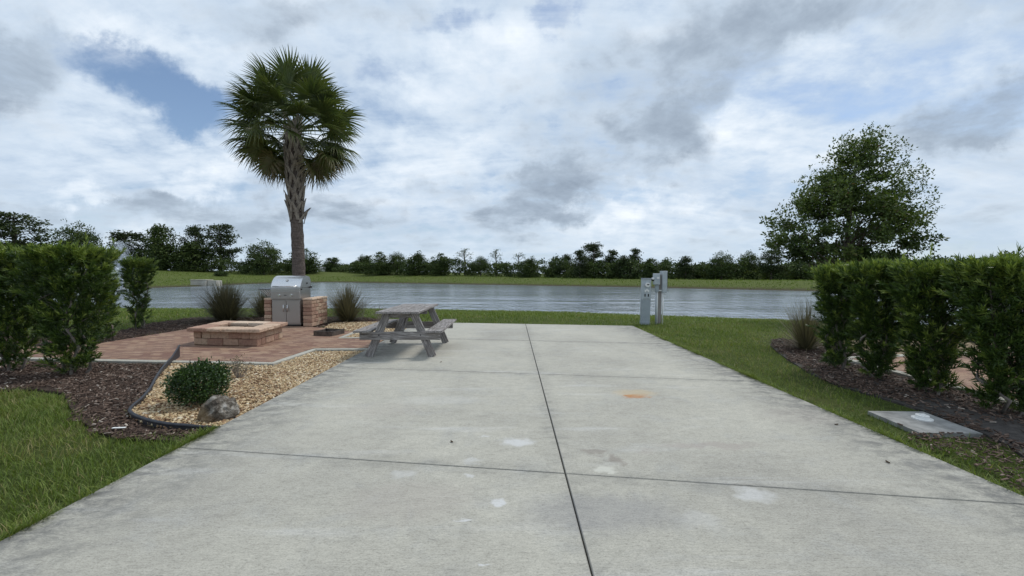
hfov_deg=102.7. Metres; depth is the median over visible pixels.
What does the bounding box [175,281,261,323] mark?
ornamental grass
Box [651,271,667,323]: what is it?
utility post
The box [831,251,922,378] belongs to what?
hedge shrub
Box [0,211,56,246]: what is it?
pine tree
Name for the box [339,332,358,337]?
patio kerb
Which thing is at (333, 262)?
leafy tree
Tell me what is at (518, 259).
thin tree
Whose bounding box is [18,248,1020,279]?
thicket
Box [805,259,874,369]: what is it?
hedge shrub
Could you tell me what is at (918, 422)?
utility slab
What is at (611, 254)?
cedar tree
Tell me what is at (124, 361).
patio kerb
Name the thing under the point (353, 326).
pebble gravel
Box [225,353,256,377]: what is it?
dry weed
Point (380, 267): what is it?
leafy tree
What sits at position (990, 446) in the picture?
leaf litter
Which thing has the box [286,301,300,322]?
door
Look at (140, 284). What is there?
hedge shrub
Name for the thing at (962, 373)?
brick patio
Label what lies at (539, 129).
sky
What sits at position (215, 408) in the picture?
rock
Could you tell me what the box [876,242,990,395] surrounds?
hedge shrub
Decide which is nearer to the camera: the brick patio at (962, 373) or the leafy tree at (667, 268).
the brick patio at (962, 373)
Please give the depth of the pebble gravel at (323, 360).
5.50 m
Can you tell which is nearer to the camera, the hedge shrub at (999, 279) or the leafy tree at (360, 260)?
the hedge shrub at (999, 279)
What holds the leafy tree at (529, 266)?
on the ground at (802, 384)
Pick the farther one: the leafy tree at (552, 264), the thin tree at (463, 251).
the thin tree at (463, 251)
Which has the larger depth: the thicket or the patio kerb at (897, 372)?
the thicket
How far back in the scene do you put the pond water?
33.30 m
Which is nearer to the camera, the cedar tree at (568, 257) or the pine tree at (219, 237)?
the cedar tree at (568, 257)
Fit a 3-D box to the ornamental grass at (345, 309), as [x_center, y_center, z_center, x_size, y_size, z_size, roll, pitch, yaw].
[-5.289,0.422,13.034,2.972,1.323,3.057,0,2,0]
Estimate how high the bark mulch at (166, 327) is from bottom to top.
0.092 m
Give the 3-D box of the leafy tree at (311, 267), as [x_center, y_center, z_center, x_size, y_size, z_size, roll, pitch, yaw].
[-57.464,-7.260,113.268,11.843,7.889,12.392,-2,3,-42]
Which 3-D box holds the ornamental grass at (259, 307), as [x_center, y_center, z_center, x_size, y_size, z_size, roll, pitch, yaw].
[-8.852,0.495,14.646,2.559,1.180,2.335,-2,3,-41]
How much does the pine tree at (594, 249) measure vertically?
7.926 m
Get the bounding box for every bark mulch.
[0,360,197,439]
[4,316,379,345]
[770,337,1023,454]
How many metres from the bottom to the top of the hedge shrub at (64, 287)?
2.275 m
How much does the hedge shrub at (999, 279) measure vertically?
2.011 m
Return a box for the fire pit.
[187,321,287,345]
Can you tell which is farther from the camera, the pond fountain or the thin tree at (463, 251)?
the thin tree at (463, 251)
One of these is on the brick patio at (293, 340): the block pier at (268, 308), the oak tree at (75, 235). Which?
the block pier at (268, 308)
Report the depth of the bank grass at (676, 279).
78.56 m
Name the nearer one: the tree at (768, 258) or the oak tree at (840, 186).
the oak tree at (840, 186)
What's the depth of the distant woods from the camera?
308.19 m
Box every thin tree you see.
[453,248,473,275]
[488,249,501,276]
[513,253,524,276]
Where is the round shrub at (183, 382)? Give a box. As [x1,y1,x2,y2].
[159,356,233,407]
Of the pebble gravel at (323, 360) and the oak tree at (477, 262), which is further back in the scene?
the oak tree at (477, 262)
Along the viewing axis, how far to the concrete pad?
2.88 m
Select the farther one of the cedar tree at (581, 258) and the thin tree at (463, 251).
the thin tree at (463, 251)
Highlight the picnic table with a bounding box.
[353,304,456,356]
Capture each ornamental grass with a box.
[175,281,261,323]
[241,289,270,316]
[312,281,381,323]
[749,297,849,349]
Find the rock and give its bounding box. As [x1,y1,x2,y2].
[197,395,239,422]
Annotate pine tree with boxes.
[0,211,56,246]
[101,229,149,268]
[178,224,207,268]
[198,223,244,269]
[581,242,604,274]
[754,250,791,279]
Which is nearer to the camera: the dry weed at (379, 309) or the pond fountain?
the dry weed at (379, 309)
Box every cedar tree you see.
[557,253,573,277]
[570,249,590,278]
[601,249,618,278]
[613,255,633,278]
[627,248,642,278]
[675,256,698,279]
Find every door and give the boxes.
[272,301,285,321]
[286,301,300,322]
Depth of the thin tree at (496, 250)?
93.42 m
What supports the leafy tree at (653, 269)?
on the ground at (802, 384)
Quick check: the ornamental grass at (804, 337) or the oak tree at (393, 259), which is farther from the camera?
the oak tree at (393, 259)
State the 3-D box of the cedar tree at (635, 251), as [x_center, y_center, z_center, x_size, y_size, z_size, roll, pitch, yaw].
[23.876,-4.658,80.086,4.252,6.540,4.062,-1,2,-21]
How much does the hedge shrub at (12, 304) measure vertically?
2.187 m
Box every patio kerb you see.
[0,348,367,365]
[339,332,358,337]
[847,351,1018,405]
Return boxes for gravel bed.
[844,340,1010,353]
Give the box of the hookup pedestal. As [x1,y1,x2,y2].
[640,278,651,324]
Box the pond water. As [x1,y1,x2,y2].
[9,282,961,325]
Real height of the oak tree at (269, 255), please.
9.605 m
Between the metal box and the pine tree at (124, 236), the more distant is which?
the pine tree at (124, 236)
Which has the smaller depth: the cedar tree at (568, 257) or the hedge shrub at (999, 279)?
the hedge shrub at (999, 279)
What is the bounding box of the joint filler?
[526,328,591,575]
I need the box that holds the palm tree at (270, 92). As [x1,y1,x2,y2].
[212,44,368,275]
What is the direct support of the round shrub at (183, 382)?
on the pebble gravel at (323, 360)
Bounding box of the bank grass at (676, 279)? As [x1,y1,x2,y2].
[4,269,876,289]
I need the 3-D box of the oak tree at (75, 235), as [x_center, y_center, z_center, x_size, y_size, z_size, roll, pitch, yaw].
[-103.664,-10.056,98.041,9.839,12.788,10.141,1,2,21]
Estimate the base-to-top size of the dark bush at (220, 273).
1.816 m
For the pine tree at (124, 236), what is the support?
on the ground at (802, 384)
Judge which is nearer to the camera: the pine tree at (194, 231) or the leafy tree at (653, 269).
the leafy tree at (653, 269)
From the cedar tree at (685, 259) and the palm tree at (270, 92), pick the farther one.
the cedar tree at (685, 259)
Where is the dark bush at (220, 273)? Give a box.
[212,270,228,275]
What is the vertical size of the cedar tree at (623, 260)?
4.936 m
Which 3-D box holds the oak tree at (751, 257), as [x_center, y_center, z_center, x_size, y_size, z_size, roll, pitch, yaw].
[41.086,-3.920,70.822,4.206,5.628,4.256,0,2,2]
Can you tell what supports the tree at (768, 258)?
on the ground at (802, 384)
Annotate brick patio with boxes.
[21,326,383,361]
[854,355,1016,399]
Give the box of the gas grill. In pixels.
[259,276,311,325]
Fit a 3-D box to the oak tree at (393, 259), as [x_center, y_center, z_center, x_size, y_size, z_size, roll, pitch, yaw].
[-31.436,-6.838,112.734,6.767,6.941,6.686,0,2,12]
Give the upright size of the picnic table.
0.858 m
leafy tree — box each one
[140,223,182,270]
[165,237,221,271]
[285,249,329,273]
[320,257,341,271]
[351,254,372,272]
[359,251,391,275]
[400,250,430,275]
[425,252,453,275]
[516,256,540,277]
[543,259,568,277]
[643,257,658,277]
[658,257,672,278]
[783,257,811,279]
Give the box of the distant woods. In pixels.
[273,263,407,270]
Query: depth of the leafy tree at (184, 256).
98.93 m
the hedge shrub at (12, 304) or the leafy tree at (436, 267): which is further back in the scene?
the leafy tree at (436, 267)
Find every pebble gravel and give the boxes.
[129,350,364,430]
[324,321,406,336]
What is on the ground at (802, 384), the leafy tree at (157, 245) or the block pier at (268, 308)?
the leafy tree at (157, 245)
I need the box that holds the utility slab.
[868,411,982,437]
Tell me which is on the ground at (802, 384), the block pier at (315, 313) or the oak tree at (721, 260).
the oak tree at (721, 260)
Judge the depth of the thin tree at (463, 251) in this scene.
99.07 m
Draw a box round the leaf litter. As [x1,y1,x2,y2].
[897,423,1023,489]
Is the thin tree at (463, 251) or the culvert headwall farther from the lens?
the thin tree at (463, 251)
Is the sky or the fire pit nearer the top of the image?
the sky
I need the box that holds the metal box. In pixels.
[313,328,344,335]
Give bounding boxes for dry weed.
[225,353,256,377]
[371,297,385,321]
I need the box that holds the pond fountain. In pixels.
[110,241,132,291]
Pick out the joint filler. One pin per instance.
(566, 480)
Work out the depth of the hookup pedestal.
12.32 m
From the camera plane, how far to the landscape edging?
4.21 m
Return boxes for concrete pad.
[0,323,1023,575]
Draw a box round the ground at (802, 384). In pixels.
[0,270,1023,539]
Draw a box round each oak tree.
[48,218,104,247]
[239,238,283,274]
[386,251,406,271]
[471,255,489,275]
[707,250,737,279]
[736,249,760,277]
[759,121,948,316]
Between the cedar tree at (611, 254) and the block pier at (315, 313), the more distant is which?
the cedar tree at (611, 254)
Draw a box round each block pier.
[264,297,271,321]
[302,296,327,326]
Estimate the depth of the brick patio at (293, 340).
8.30 m
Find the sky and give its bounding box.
[0,0,1023,272]
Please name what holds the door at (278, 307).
in the gas grill
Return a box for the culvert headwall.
[190,279,221,285]
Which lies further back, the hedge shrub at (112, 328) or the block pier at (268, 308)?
the block pier at (268, 308)
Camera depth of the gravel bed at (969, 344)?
8.57 m
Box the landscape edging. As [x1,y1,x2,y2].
[128,345,220,430]
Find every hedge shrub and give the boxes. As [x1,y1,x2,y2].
[0,231,126,374]
[0,240,59,370]
[76,277,125,341]
[117,252,158,329]
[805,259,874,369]
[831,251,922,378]
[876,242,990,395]
[929,242,1023,415]
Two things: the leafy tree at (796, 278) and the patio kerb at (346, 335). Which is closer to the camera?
the patio kerb at (346, 335)
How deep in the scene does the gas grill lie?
11.59 m

